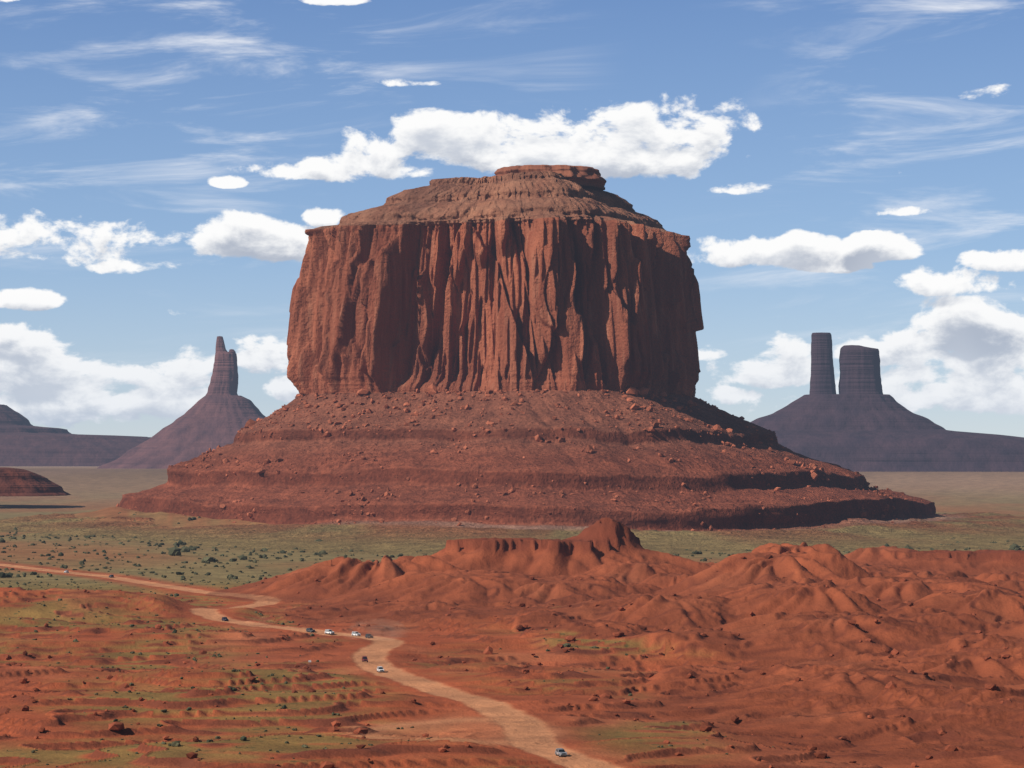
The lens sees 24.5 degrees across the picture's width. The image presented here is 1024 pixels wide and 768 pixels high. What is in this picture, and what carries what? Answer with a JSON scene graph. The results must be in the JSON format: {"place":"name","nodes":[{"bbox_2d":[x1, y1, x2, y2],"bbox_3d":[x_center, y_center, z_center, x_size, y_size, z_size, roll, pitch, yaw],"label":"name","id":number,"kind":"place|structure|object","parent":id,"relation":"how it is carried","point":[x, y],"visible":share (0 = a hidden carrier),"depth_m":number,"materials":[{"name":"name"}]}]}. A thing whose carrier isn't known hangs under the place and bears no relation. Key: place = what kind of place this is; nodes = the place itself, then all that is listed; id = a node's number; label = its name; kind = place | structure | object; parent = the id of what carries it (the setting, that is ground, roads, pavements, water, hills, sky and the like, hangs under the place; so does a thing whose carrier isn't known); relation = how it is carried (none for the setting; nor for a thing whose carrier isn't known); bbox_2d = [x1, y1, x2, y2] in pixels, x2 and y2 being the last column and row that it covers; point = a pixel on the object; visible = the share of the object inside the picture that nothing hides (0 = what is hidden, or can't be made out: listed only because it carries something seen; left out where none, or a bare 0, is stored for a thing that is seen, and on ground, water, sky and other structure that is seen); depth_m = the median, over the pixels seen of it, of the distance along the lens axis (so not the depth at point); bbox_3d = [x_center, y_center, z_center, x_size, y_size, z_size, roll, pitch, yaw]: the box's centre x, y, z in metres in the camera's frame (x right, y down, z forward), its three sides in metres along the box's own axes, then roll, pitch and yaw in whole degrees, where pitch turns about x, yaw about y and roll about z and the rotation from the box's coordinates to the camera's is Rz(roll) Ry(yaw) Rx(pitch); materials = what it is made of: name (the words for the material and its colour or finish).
{"place":"outdoors","nodes":[
{"label":"outdoors","id":0,"kind":"place"},
{"bbox_2d":[0,466,1023,767],"bbox_3d":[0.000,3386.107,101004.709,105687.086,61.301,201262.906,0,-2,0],"label":"ground","id":1,"kind":"structure","parent":0,"point":[484,708],"depth_m":882.39,"materials":[{"name":"orange soil"}]},
{"bbox_2d":[0,467,70,495],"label":"mound","id":2,"kind":"object","parent":1,"relation":"on","point":[17,482],"visible":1,"depth_m":3530.70,"materials":[{"name":"stone"}]},
{"bbox_2d":[0,404,150,465],"bbox_3d":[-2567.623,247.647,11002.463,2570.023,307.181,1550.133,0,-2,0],"label":"mesa","id":3,"kind":"structure","parent":1,"relation":"on","point":[24,441],"depth_m":10434.35,"materials":[{"name":"stone"}]},
{"bbox_2d":[97,395,265,468],"bbox_3d":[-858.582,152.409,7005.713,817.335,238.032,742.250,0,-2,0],"label":"talus slope","id":4,"kind":"structure","parent":1,"relation":"on","point":[205,423],"depth_m":6845.62,"materials":[{"name":"stone"}]},
{"bbox_2d":[206,336,237,394],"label":"spire","id":5,"kind":"structure","parent":4,"relation":"on","point":[224,379],"depth_m":6980.07,"materials":[{"name":"stone"}]},
{"bbox_2d":[306,628,314,632],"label":"car","id":6,"kind":"object","parent":1,"relation":"on","point":[310,630],"visible":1,"depth_m":979.51,"materials":[{"name":"grey paint"}]},
{"bbox_2d":[325,629,334,633],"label":"suv","id":7,"kind":"object","parent":1,"relation":"on","point":[328,631],"visible":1,"depth_m":968.63,"materials":[{"name":"white paint"}]},
{"bbox_2d":[352,631,360,635],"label":"suv","id":8,"kind":"object","parent":1,"relation":"on","point":[355,633],"visible":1,"depth_m":952.66,"materials":[{"name":"white paint"}]},
{"bbox_2d":[377,666,383,671],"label":"suv","id":9,"kind":"object","parent":1,"relation":"on","point":[380,669],"visible":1,"depth_m":794.18,"materials":[{"name":"white paint"}]},
{"bbox_2d":[0,512,1023,766],"bbox_3d":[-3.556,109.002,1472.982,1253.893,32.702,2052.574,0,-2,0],"label":"shrubs","id":10,"kind":"object","parent":1,"relation":"on","point":[176,550],"visible":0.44,"depth_m":1567.99,"materials":[{"name":"green plant"}]},
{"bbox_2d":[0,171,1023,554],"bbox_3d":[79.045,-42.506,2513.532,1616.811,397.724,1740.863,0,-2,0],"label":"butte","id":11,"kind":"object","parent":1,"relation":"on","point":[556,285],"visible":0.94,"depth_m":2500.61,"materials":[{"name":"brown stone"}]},
{"bbox_2d":[116,383,958,530],"bbox_3d":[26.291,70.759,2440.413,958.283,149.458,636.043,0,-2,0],"label":"talus boulders","id":12,"kind":"object","parent":11,"relation":"on","point":[432,389],"visible":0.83,"depth_m":2475.72,"materials":[{"name":"brown stone"}]},
{"bbox_2d":[494,165,606,189],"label":"caprock","id":13,"kind":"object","parent":11,"relation":"on","point":[585,175],"depth_m":2652.33,"materials":[{"name":"brown stone"}]},
{"bbox_2d":[3,554,1023,767],"bbox_3d":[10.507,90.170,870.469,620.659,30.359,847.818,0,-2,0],"label":"ledge rocks","id":14,"kind":"object","parent":1,"relation":"on","point":[116,726],"visible":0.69,"depth_m":730.20,"materials":[{"name":"red stone"}]},
{"bbox_2d":[555,748,566,756],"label":"suv","id":15,"kind":"object","parent":1,"relation":"on","point":[560,751],"visible":1,"depth_m":562.00,"materials":[{"name":"grey paint"}]},
{"bbox_2d":[751,394,1023,471],"bbox_3d":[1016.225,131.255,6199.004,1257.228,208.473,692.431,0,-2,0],"label":"pedestal","id":16,"kind":"object","parent":1,"relation":"on","point":[870,432],"visible":0.81,"depth_m":5965.46,"materials":[{"name":"stone"}]},
{"bbox_2d":[809,332,835,393],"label":"tower","id":17,"kind":"structure","parent":16,"relation":"on","point":[822,379],"depth_m":6183.56,"materials":[{"name":"stone"}]},
{"bbox_2d":[838,345,882,393],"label":"tower","id":18,"kind":"structure","parent":16,"relation":"on","point":[859,365],"depth_m":6170.96,"materials":[{"name":"stone"}]},
{"bbox_2d":[0,0,1023,436],"label":"sky","id":19,"kind":"structure","parent":0,"point":[852,171],"materials":[{"name":"blue"}]}
]}

